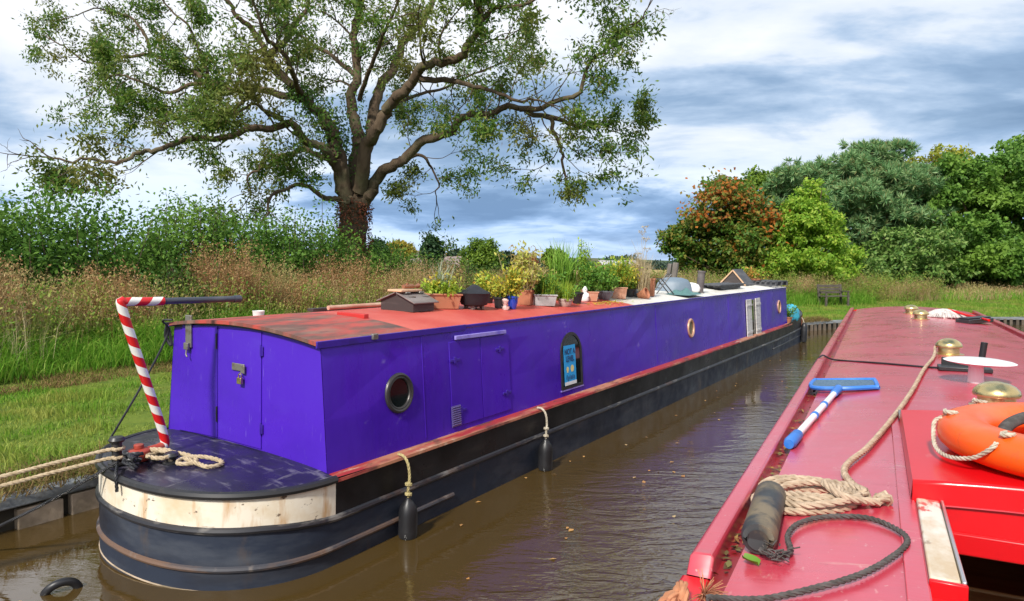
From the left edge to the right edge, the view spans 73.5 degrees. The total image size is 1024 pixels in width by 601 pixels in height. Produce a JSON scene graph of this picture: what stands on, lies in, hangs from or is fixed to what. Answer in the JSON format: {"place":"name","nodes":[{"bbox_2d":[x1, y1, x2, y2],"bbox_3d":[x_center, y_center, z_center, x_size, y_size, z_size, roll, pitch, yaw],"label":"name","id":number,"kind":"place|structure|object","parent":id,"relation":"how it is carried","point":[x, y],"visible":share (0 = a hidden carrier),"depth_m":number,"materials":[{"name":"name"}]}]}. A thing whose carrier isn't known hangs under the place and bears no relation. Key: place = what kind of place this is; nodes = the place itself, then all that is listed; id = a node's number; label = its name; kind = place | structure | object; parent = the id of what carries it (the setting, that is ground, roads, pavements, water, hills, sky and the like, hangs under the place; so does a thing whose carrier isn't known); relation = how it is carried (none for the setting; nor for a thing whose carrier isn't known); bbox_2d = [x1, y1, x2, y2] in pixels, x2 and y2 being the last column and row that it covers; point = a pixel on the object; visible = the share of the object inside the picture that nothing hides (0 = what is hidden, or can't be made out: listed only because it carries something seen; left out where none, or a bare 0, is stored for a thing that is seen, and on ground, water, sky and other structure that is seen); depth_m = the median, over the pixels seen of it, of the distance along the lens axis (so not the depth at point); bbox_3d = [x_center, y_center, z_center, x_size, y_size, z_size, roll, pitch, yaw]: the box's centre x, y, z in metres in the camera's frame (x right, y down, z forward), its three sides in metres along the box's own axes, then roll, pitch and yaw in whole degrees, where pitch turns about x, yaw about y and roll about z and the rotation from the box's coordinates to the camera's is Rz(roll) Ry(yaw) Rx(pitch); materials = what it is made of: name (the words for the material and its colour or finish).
{"place":"outdoors","nodes":[
{"label":"outdoors","id":0,"kind":"place"},
{"bbox_2d":[0,359,171,394],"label":"cut grass","id":1,"kind":"structure","parent":0,"point":[63,383],"depth_m":10.60,"materials":[{"name":"plant"}]},
{"bbox_2d":[0,241,947,366],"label":"dry tall grass","id":2,"kind":"structure","parent":0,"point":[931,297],"depth_m":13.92,"materials":[{"name":"plant"}]},
{"bbox_2d":[0,325,1023,600],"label":"water","id":3,"kind":"structure","parent":0,"point":[628,537],"depth_m":5.62,"materials":[{"name":"liquid"}]},
{"bbox_2d":[40,577,82,595],"bbox_3d":[-3.045,1.986,4.638,0.253,0.253,0.076,-2,23,-29],"label":"rubber ring","id":4,"kind":"object","parent":3,"relation":"in","point":[72,582],"visible":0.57,"depth_m":4.59,"materials":[{"name":"rubber"}]},
{"bbox_2d":[94,270,802,590],"bbox_3d":[2.979,0.662,13.563,2.300,2.551,20.970,4,4,33],"label":"narrowboat","id":5,"kind":"object","parent":3,"relation":"on","point":[273,411],"visible":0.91,"depth_m":5.67,"materials":[{"name":"black paint"}]},
{"bbox_2d":[0,461,118,526],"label":"mooring cable","id":6,"kind":"object","parent":5,"relation":"attached to","point":[60,494],"visible":1,"depth_m":4.99,"materials":[{"name":"fabric"}]},
{"bbox_2d":[0,453,123,487],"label":"mooring line","id":7,"kind":"object","parent":5,"relation":"attached to","point":[49,473],"visible":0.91,"depth_m":4.88,"materials":[{"name":"beige fabric"}]},
{"bbox_2d":[0,445,125,478],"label":"mooring line","id":8,"kind":"object","parent":5,"relation":"attached to","point":[56,462],"visible":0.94,"depth_m":4.88,"materials":[{"name":"beige fabric"}]},
{"bbox_2d":[114,450,143,491],"bbox_3d":[-2.761,1.221,4.936,0.188,0.242,0.275,0,3,0],"label":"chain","id":9,"kind":"object","parent":5,"relation":"on","point":[131,460],"visible":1,"depth_m":4.90,"materials":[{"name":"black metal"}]},
{"bbox_2d":[110,319,172,436],"bbox_3d":[-3.186,0.664,5.884,0.525,1.004,0.168,-2,3,-34],"label":"cord","id":10,"kind":"object","parent":5,"relation":"attached to","point":[167,333],"visible":0.93,"depth_m":5.96,"materials":[{"name":"fabric"}]},
{"bbox_2d":[145,447,224,468],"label":"rope loops","id":11,"kind":"object","parent":5,"relation":"on","point":[190,459],"visible":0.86,"depth_m":5.06,"materials":[{"name":"fabric"}]},
{"bbox_2d":[179,325,217,436],"bbox_3d":[-2.686,0.675,5.852,0.566,0.959,0.020,4,4,33],"label":"stern door","id":12,"kind":"structure","parent":5,"relation":"in","point":[198,413],"depth_m":5.83,"materials":[{"name":"purple paint"}]},
{"bbox_2d":[218,329,262,448],"bbox_3d":[-2.211,0.697,5.527,0.586,0.933,0.048,4,4,33],"label":"stern door","id":13,"kind":"structure","parent":5,"relation":"in","point":[240,353],"depth_m":5.53,"materials":[{"name":"purple paint"}]},
{"bbox_2d":[307,307,376,311],"bbox_3d":[-1.249,0.036,8.361,0.090,0.043,3.001,2,3,34],"label":"plank","id":14,"kind":"object","parent":5,"relation":"on","point":[316,309],"visible":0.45,"depth_m":7.20,"materials":[{"name":"brown wood"}]},
{"bbox_2d":[327,302,380,309],"bbox_3d":[-0.844,-0.002,8.633,0.048,0.055,3.703,2,3,35],"label":"boat pole","id":15,"kind":"object","parent":5,"relation":"on","point":[346,306],"visible":0.34,"depth_m":7.38,"materials":[{"name":"wood"}]},
{"bbox_2d":[376,289,438,311],"bbox_3d":[-1.082,-0.010,7.109,0.520,0.216,0.383,4,4,33],"label":"pitched roof box","id":16,"kind":"object","parent":5,"relation":"on","point":[411,300],"visible":0.98,"depth_m":6.99,"materials":[{"name":"brown wood"}]},
{"bbox_2d":[397,453,417,539],"bbox_3d":[-0.845,1.590,5.520,0.169,0.704,0.156,0,3,-3],"label":"fender","id":17,"kind":"object","parent":5,"relation":"hanging from","point":[407,520],"visible":0.99,"depth_m":5.48,"materials":[{"name":"black rubber"}]},
{"bbox_2d":[420,256,465,308],"bbox_3d":[-0.749,-0.210,7.441,0.509,0.602,0.473,0,3,7],"label":"planter","id":18,"kind":"object","parent":5,"relation":"on","point":[444,293],"visible":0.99,"depth_m":7.37,"materials":[{"name":"ceramic"}]},
{"bbox_2d":[448,338,482,427],"bbox_3d":[-0.429,0.765,6.465,0.055,0.782,0.487,2,3,33],"label":"side door","id":19,"kind":"structure","parent":5,"relation":"in","point":[464,355],"depth_m":6.47,"materials":[{"name":"purple paint"}]},
{"bbox_2d":[458,285,490,309],"bbox_3d":[-0.418,-0.042,7.594,0.373,0.270,0.373,4,4,33],"label":"covered pot","id":20,"kind":"object","parent":5,"relation":"on","point":[473,297],"visible":0.98,"depth_m":7.47,"materials":[{"name":"black metal"}]},
{"bbox_2d":[473,270,505,302],"bbox_3d":[-0.280,-0.188,8.460,0.395,0.440,0.415,-1,3,-16],"label":"flower pot","id":21,"kind":"object","parent":5,"relation":"on","point":[482,280],"visible":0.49,"depth_m":8.38,"materials":[{"name":"yellow plastic"}]},
{"bbox_2d":[480,334,511,417],"bbox_3d":[-0.158,0.744,6.885,0.053,0.782,0.493,2,3,33],"label":"side door","id":22,"kind":"structure","parent":5,"relation":"in","point":[495,366],"depth_m":6.87,"materials":[{"name":"purple paint"}]},
{"bbox_2d":[487,275,510,308],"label":"flower pot","id":23,"kind":"object","parent":5,"relation":"on","point":[499,292],"visible":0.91,"depth_m":7.83,"materials":[{"name":"black plastic"}]},
{"bbox_2d":[499,259,528,308],"bbox_3d":[0.021,-0.192,7.870,0.385,0.587,0.343,-1,3,-14],"label":"flower pot","id":24,"kind":"object","parent":5,"relation":"on","point":[513,278],"visible":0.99,"depth_m":7.85,"materials":[{"name":"blue ceramic"}]},
{"bbox_2d":[494,240,556,304],"bbox_3d":[0.149,-0.348,8.459,0.675,0.805,0.633,2,3,33],"label":"flower pot","id":25,"kind":"object","parent":5,"relation":"on","point":[527,262],"visible":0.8,"depth_m":8.38,"materials":[{"name":"ceramic"}]},
{"bbox_2d":[537,407,552,471],"bbox_3d":[0.354,1.500,7.363,0.169,0.704,0.156,0,3,-3],"label":"fender","id":26,"kind":"object","parent":5,"relation":"hanging from","point":[545,455],"visible":0.98,"depth_m":7.32,"materials":[{"name":"black rubber"}]},
{"bbox_2d":[525,271,565,305],"bbox_3d":[0.381,-0.165,8.538,0.614,0.458,0.418,1,3,-7],"label":"planter","id":27,"kind":"object","parent":5,"relation":"on","point":[545,294],"visible":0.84,"depth_m":8.48,"materials":[{"name":"green plant"}]},
{"bbox_2d":[537,237,596,294],"bbox_3d":[0.706,-0.478,9.776,0.880,0.892,0.895,4,4,33],"label":"flower pot","id":28,"kind":"object","parent":5,"relation":"on","point":[565,263],"visible":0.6,"depth_m":9.79,"materials":[{"name":"green leaves"},{"name":"terracotta"},{"name":"soil"}]},
{"bbox_2d":[556,280,577,306],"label":"flower pot","id":29,"kind":"object","parent":5,"relation":"on","point":[566,299],"visible":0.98,"depth_m":8.67,"materials":[{"name":"pink stone"}]},
{"bbox_2d":[563,344,576,385],"bbox_3d":[0.694,0.766,8.173,0.010,0.470,0.290,-2,1,33],"label":"poster","id":30,"kind":"object","parent":5,"relation":"attached to","point":[569,364],"visible":1,"depth_m":8.16,"materials":[{"name":"blue paper"}]},
{"bbox_2d":[560,332,583,392],"bbox_3d":[0.713,0.718,8.217,0.051,0.685,0.570,2,3,33],"label":"arched window","id":31,"kind":"structure","parent":5,"relation":"in","point":[570,338],"depth_m":8.28,"materials":[{"name":"black metal"}]},
{"bbox_2d":[572,281,585,303],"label":"flower pot","id":32,"kind":"object","parent":5,"relation":"on","point":[578,296],"visible":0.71,"depth_m":9.12,"materials":[{"name":"black plastic"}]},
{"bbox_2d":[577,237,592,286],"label":"flower pot","id":33,"kind":"object","parent":5,"relation":"on","point":[586,258],"visible":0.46,"depth_m":10.00,"materials":[{"name":"ceramic"}]},
{"bbox_2d":[574,261,605,300],"bbox_3d":[1.092,-0.291,9.668,0.467,0.595,0.359,1,3,-7],"label":"planter","id":34,"kind":"object","parent":5,"relation":"on","point":[590,275],"visible":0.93,"depth_m":9.61,"materials":[{"name":"ceramic"}]},
{"bbox_2d":[594,259,620,299],"bbox_3d":[1.371,-0.312,10.079,0.444,0.599,0.513,0,3,1],"label":"flower pot","id":35,"kind":"object","parent":5,"relation":"on","point":[605,291],"visible":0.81,"depth_m":10.02,"materials":[{"name":"green plant"}]},
{"bbox_2d":[603,254,642,298],"bbox_3d":[1.655,-0.370,10.421,0.784,0.684,0.557,2,3,3],"label":"flower pot","id":36,"kind":"object","parent":5,"relation":"on","point":[624,273],"visible":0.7,"depth_m":10.37,"materials":[{"name":"ceramic"}]},
{"bbox_2d":[624,260,639,296],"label":"flower pot","id":37,"kind":"object","parent":5,"relation":"on","point":[631,289],"visible":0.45,"depth_m":10.87,"materials":[{"name":"black plastic"}]},
{"bbox_2d":[622,225,653,296],"bbox_3d":[2.050,-0.642,11.090,0.697,1.168,0.769,0,3,-6],"label":"flower pot","id":38,"kind":"object","parent":5,"relation":"on","point":[644,279],"visible":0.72,"depth_m":10.99,"materials":[{"name":"brown plant"}]},
{"bbox_2d":[637,287,649,298],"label":"flower pot","id":39,"kind":"object","parent":5,"relation":"on","point":[644,293],"visible":0.99,"depth_m":10.87,"materials":[{"name":"ceramic"}]},
{"bbox_2d":[647,278,655,295],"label":"flower pot","id":40,"kind":"object","parent":5,"relation":"on","point":[652,287],"visible":0.46,"depth_m":11.36,"materials":[{"name":"ceramic"}]},
{"bbox_2d":[655,274,673,293],"bbox_3d":[2.681,-0.294,12.147,0.333,0.370,0.260,1,3,-7],"label":"folding frame","id":41,"kind":"object","parent":5,"relation":"on","point":[663,284],"visible":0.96,"depth_m":12.04,"materials":[{"name":"black metal"}]},
{"bbox_2d":[666,262,678,276],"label":"timber posts","id":42,"kind":"object","parent":5,"relation":"on","point":[673,270],"visible":0.56,"depth_m":13.82,"materials":[{"name":"wood"}]},
{"bbox_2d":[656,277,691,291],"bbox_3d":[3.081,-0.307,13.031,0.699,0.270,0.454,2,3,8],"label":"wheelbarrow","id":43,"kind":"object","parent":5,"relation":"on","point":[676,283],"visible":0.81,"depth_m":12.87,"materials":[{"name":"metal"}]},
{"bbox_2d":[667,288,699,295],"bbox_3d":[3.093,-0.174,12.359,0.480,0.118,0.840,4,5,33],"label":"tarpaulin","id":44,"kind":"object","parent":5,"relation":"on","point":[686,291],"visible":0.99,"depth_m":12.16,"materials":[{"name":"plastic"}]},
{"bbox_2d":[704,282,744,288],"bbox_3d":[4.687,-0.332,15.330,0.520,0.101,2.000,4,4,33],"label":"plank stack","id":45,"kind":"object","parent":5,"relation":"on","point":[723,285],"visible":0.9,"depth_m":14.85,"materials":[{"name":"wood"}]},
{"bbox_2d":[721,269,754,285],"bbox_3d":[5.756,-0.601,17.530,0.682,0.408,0.890,4,4,33],"label":"kennel box","id":46,"kind":"object","parent":5,"relation":"on","point":[737,276],"visible":0.81,"depth_m":17.23,"materials":[{"name":"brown wood"}]},
{"bbox_2d":[745,298,761,336],"bbox_3d":[5.469,0.388,15.507,0.084,0.860,1.240,2,3,33],"label":"window","id":47,"kind":"structure","parent":5,"relation":"in","point":[752,307],"depth_m":15.51,"materials":[{"name":"white glass"}]},
{"bbox_2d":[739,264,768,280],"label":"flower pot","id":48,"kind":"object","parent":5,"relation":"on","point":[753,273],"visible":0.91,"depth_m":18.07,"materials":[{"name":"ceramic"}]},
{"bbox_2d":[752,280,787,285],"bbox_3d":[6.868,-0.476,18.440,0.760,0.125,1.600,4,4,33],"label":"roof rack","id":49,"kind":"object","parent":5,"relation":"on","point":[771,282],"visible":0.73,"depth_m":17.86,"materials":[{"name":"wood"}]},
{"bbox_2d":[787,303,797,322],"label":"flower pot","id":50,"kind":"object","parent":5,"relation":"on","point":[789,318],"visible":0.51,"depth_m":18.75,"materials":[{"name":"ceramic"}]},
{"bbox_2d":[787,304,799,320],"bbox_3d":[7.862,0.330,19.344,0.504,0.470,0.414,4,4,33],"label":"cloth bundle","id":51,"kind":"object","parent":5,"relation":"on","point":[796,316],"visible":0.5,"depth_m":19.17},
{"bbox_2d":[800,318,807,342],"bbox_3d":[8.401,0.847,19.854,0.292,0.740,0.180,4,4,33],"label":"fender","id":52,"kind":"object","parent":5,"relation":"hanging from","point":[803,336],"visible":0.96,"depth_m":19.76,"materials":[{"name":"black rubber"}]},
{"bbox_2d":[679,305,1023,600],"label":"narrowboat","id":53,"kind":"object","parent":3,"relation":"on","point":[960,524],"visible":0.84,"depth_m":1.82,"materials":[{"name":"red paint"}]},
{"bbox_2d":[658,568,727,600],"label":"rope knot","id":54,"kind":"object","parent":53,"relation":"attached to","point":[679,591],"visible":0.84,"depth_m":1.25,"materials":[{"name":"fabric"}]},
{"bbox_2d":[742,553,760,565],"bbox_3d":[0.482,0.523,1.383,0.026,0.010,0.036,-3,10,-40],"label":"leaf","id":55,"kind":"object","parent":53,"relation":"on","point":[752,558],"visible":1,"depth_m":1.39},
{"bbox_2d":[714,340,840,574],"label":"leaf litter","id":56,"kind":"object","parent":53,"relation":"on","point":[727,564],"visible":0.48,"depth_m":1.57,"materials":[{"name":"plant"}]},
{"bbox_2d":[705,481,910,600],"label":"fender","id":57,"kind":"object","parent":53,"relation":"on","point":[760,530],"visible":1,"depth_m":1.43,"materials":[{"name":"black rubber"}]},
{"bbox_2d":[784,378,879,448],"bbox_3d":[1.348,0.436,2.837,0.315,0.070,1.395,1,3,28],"label":"brush","id":58,"kind":"object","parent":53,"relation":"on","point":[836,387],"visible":1,"depth_m":3.19,"materials":[{"name":"plastic"}]},
{"bbox_2d":[750,346,936,515],"bbox_3d":[1.756,0.403,2.947,0.324,0.130,3.428,2,4,39],"label":"rope coil","id":59,"kind":"object","parent":53,"relation":"on","point":[804,497],"visible":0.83,"depth_m":1.68,"materials":[{"name":"fabric"}]},
{"bbox_2d":[814,354,937,368],"bbox_3d":[2.185,0.619,4.096,0.768,0.570,0.486,2,3,34],"label":"cable","id":60,"kind":"object","parent":53,"relation":"attached to","point":[876,362],"visible":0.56,"depth_m":4.04,"materials":[{"name":"black rubber"}]},
{"bbox_2d":[927,309,989,320],"bbox_3d":[4.844,0.148,7.352,0.350,0.103,0.810,-1,3,-19],"label":"mop","id":61,"kind":"object","parent":53,"relation":"on","point":[945,313],"visible":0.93,"depth_m":7.46,"materials":[{"name":"white fabric"}]},
{"bbox_2d":[937,342,992,373],"bbox_3d":[2.409,0.294,3.649,0.240,0.157,0.135,1,3,28],"label":"bracket","id":62,"kind":"object","parent":53,"relation":"attached to","point":[944,365],"visible":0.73,"depth_m":3.61,"materials":[{"name":"black metal"}]},
{"bbox_2d":[955,316,993,323],"bbox_3d":[4.768,0.199,7.063,0.500,0.061,0.140,-2,3,-32],"label":"plank","id":63,"kind":"object","parent":53,"relation":"on","point":[973,320],"visible":0.95,"depth_m":6.96,"materials":[{"name":"grey wood"}]},
{"bbox_2d":[931,398,1023,477],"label":"lifebuoy","id":64,"kind":"object","parent":53,"relation":"on","point":[973,432],"visible":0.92,"depth_m":1.73,"materials":[{"name":"orange plastic"}]},
{"bbox_2d":[998,412,1023,430],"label":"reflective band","id":65,"kind":"object","parent":64,"relation":"in","point":[1012,422],"visible":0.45,"depth_m":1.85,"materials":[{"name":"plastic"}]},
{"bbox_2d":[943,356,1017,383],"bbox_3d":[2.225,0.334,3.264,0.296,0.115,0.296,1,3,28],"label":"tv aerial","id":66,"kind":"object","parent":53,"relation":"on","point":[977,365],"visible":0.99,"depth_m":3.24,"materials":[{"name":"white plastic"}]},
{"bbox_2d":[807,319,1023,330],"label":"edging piling","id":67,"kind":"object","parent":3,"relation":"in","point":[834,324],"visible":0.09,"depth_m":24.08,"materials":[{"name":"metal"}]},
{"bbox_2d":[0,270,1023,492],"bbox_3d":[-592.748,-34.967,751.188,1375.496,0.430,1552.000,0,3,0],"label":"ground","id":68,"kind":"structure","parent":0,"point":[141,420],"depth_m":8.35,"materials":[{"name":"plant"}]},
{"bbox_2d":[0,300,75,370],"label":"bleached grass","id":69,"kind":"structure","parent":68,"relation":"on","point":[23,336],"depth_m":10.92,"materials":[{"name":"plant"}]},
{"bbox_2d":[0,163,195,314],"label":"hedge shrub","id":70,"kind":"object","parent":68,"relation":"on","point":[32,255],"visible":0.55,"depth_m":14.20,"materials":[{"name":"green plant"}]},
{"bbox_2d":[104,245,247,327],"bbox_3d":[-7.329,-0.122,14.943,3.084,2.173,3.356,1,3,16],"label":"hedge shrub","id":71,"kind":"object","parent":68,"relation":"on","point":[181,277],"visible":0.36,"depth_m":14.61,"materials":[{"name":"green plant"}]},
{"bbox_2d":[100,178,374,294],"bbox_3d":[-7.367,-1.230,18.621,4.918,3.956,8.005,2,4,40],"label":"hedge shrub","id":72,"kind":"object","parent":68,"relation":"on","point":[285,246],"visible":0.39,"depth_m":17.61,"materials":[{"name":"green plant"}]},
{"bbox_2d":[0,0,673,281],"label":"ash tree","id":73,"kind":"object","parent":68,"relation":"on","point":[357,188],"visible":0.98,"depth_m":21.27,"materials":[{"name":"green plant"}]},
{"bbox_2d":[39,254,686,268],"bbox_3d":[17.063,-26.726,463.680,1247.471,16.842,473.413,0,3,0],"label":"woodland","id":74,"kind":"object","parent":68,"relation":"on","point":[655,261],"visible":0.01,"depth_m":564.92,"materials":[{"name":"green plant"}]},
{"bbox_2d":[368,237,389,260],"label":"tree","id":75,"kind":"object","parent":68,"relation":"on","point":[377,239],"visible":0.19,"depth_m":74.37,"materials":[{"name":"green plant"}]},
{"bbox_2d":[299,219,464,288],"bbox_3d":[-4.352,-1.048,23.213,4.690,3.137,7.632,2,3,34],"label":"hedge shrub","id":76,"kind":"object","parent":68,"relation":"on","point":[396,260],"visible":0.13,"depth_m":22.11,"materials":[{"name":"green plant"}]},
{"bbox_2d":[0,236,775,332],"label":"dock seeds","id":77,"kind":"object","parent":68,"relation":"on","point":[211,270],"visible":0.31,"depth_m":15.46,"materials":[{"name":"plant"}]},
{"bbox_2d":[386,239,417,260],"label":"golden tree","id":78,"kind":"object","parent":68,"relation":"on","point":[410,249],"visible":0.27,"depth_m":103.71,"materials":[{"name":"yellow plant"}]},
{"bbox_2d":[418,233,445,264],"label":"conifer tree","id":79,"kind":"object","parent":68,"relation":"on","point":[432,244],"visible":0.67,"depth_m":93.86,"materials":[{"name":"green plant"}]},
{"bbox_2d":[386,249,493,287],"bbox_3d":[-2.451,-0.563,22.632,3.574,2.301,4.775,2,4,37],"label":"hedge shrub","id":80,"kind":"object","parent":68,"relation":"on","point":[459,265],"visible":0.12,"depth_m":22.28,"materials":[{"name":"green plant"}]},
{"bbox_2d":[0,280,885,383],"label":"tall green grass","id":81,"kind":"structure","parent":68,"relation":"on","point":[85,355],"depth_m":11.71,"materials":[{"name":"plant"}]},
{"bbox_2d":[0,253,946,339],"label":"seed heads","id":82,"kind":"object","parent":68,"relation":"on","point":[271,265],"visible":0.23,"depth_m":15.97,"materials":[{"name":"plant"}]},
{"bbox_2d":[459,236,506,273],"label":"round tree","id":83,"kind":"object","parent":68,"relation":"on","point":[479,251],"visible":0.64,"depth_m":83.65,"materials":[{"name":"green plant"}]},
{"bbox_2d":[423,255,579,286],"bbox_3d":[0.582,-0.810,28.462,12.993,2.160,4.742,-2,4,-41],"label":"hedge shrub","id":84,"kind":"object","parent":68,"relation":"on","point":[483,267],"visible":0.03,"depth_m":27.49,"materials":[{"name":"green plant"}]},
{"bbox_2d":[501,250,516,272],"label":"tree","id":85,"kind":"object","parent":68,"relation":"on","point":[508,253],"visible":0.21,"depth_m":148.36,"materials":[{"name":"green plant"}]},
{"bbox_2d":[0,320,1020,531],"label":"edging backing","id":86,"kind":"object","parent":68,"relation":"on","point":[6,515],"visible":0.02,"depth_m":5.71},
{"bbox_2d":[14,487,98,529],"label":"edging blocks","id":87,"kind":"structure","parent":86,"relation":"attached to","point":[82,501],"depth_m":5.92,"materials":[{"name":"concrete"}]},
{"bbox_2d":[0,317,1023,511],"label":"bank edging","id":88,"kind":"object","parent":68,"relation":"on","point":[31,498],"visible":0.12,"depth_m":5.88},
{"bbox_2d":[0,315,832,502],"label":"edge grass","id":89,"kind":"structure","parent":88,"relation":"on","point":[90,472],"depth_m":6.04,"materials":[{"name":"plant"}]},
{"bbox_2d":[540,245,567,268],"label":"tree","id":90,"kind":"object","parent":68,"relation":"on","point":[543,258],"visible":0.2,"depth_m":108.98,"materials":[{"name":"green plant"}]},
{"bbox_2d":[654,165,793,280],"bbox_3d":[11.234,-3.260,35.316,7.409,7.009,5.956,0,3,0],"label":"maple tree","id":91,"kind":"object","parent":68,"relation":"on","point":[729,228],"visible":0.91,"depth_m":34.52,"materials":[{"name":"green plant"}]},
{"bbox_2d":[733,164,780,212],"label":"oak tree","id":92,"kind":"object","parent":68,"relation":"on","point":[757,177],"visible":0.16,"depth_m":46.02,"materials":[{"name":"green plant"}]},
{"bbox_2d":[753,177,869,284],"bbox_3d":[14.748,-2.954,34.384,5.730,6.484,4.886,1,3,24],"label":"young tree","id":93,"kind":"object","parent":68,"relation":"on","point":[810,229],"visible":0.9,"depth_m":33.51,"materials":[{"name":"green plant"}]},
{"bbox_2d":[817,284,849,305],"bbox_3d":[14.342,-0.161,30.606,1.300,1.129,0.659,-1,3,-14],"label":"park bench","id":94,"kind":"object","parent":68,"relation":"on","point":[840,291],"visible":0.87,"depth_m":30.70,"materials":[{"name":"brown wood"}]},
{"bbox_2d":[813,248,896,284],"bbox_3d":[17.713,-1.347,35.833,5.109,3.122,3.389,1,3,15],"label":"elder bush","id":95,"kind":"object","parent":68,"relation":"on","point":[875,265],"visible":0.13,"depth_m":34.93,"materials":[{"name":"green plant"}]},
{"bbox_2d":[758,137,966,261],"bbox_3d":[21.344,-4.993,41.033,12.799,9.896,8.233,0,3,0],"label":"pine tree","id":96,"kind":"object","parent":68,"relation":"on","point":[874,185],"visible":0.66,"depth_m":39.33,"materials":[{"name":"plant"}]},
{"bbox_2d":[710,279,1023,300],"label":"seed heads","id":97,"kind":"object","parent":68,"relation":"on","point":[1007,290],"visible":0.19,"depth_m":34.48,"materials":[{"name":"plant"}]},
{"bbox_2d":[786,285,1023,301],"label":"green grass","id":98,"kind":"structure","parent":68,"relation":"on","point":[950,293],"depth_m":32.90,"materials":[{"name":"plant"}]},
{"bbox_2d":[797,297,1023,320],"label":"bank grass","id":99,"kind":"structure","parent":68,"relation":"on","point":[1020,306],"depth_m":29.75,"materials":[{"name":"plant"}]},
{"bbox_2d":[851,221,985,290],"bbox_3d":[21.653,-2.111,37.453,7.737,4.496,5.827,0,3,0],"label":"drooping tree","id":100,"kind":"object","parent":68,"relation":"on","point":[921,260],"visible":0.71,"depth_m":36.33,"materials":[{"name":"green plant"}]},
{"bbox_2d":[824,281,1023,300],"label":"tall grass","id":101,"kind":"structure","parent":68,"relation":"on","point":[982,288],"depth_m":34.31,"materials":[{"name":"plant"}]},
{"bbox_2d":[891,143,975,221],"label":"yellowing tree","id":102,"kind":"object","parent":68,"relation":"on","point":[935,154],"visible":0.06,"depth_m":46.35,"materials":[{"name":"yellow plant"}]},
{"bbox_2d":[897,134,1023,288],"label":"sycamore tree","id":103,"kind":"object","parent":68,"relation":"on","point":[990,199],"visible":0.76,"depth_m":37.78,"materials":[{"name":"green plant"}]},
{"bbox_2d":[0,0,1023,260],"label":"sky","id":104,"kind":"structure","parent":0,"point":[742,84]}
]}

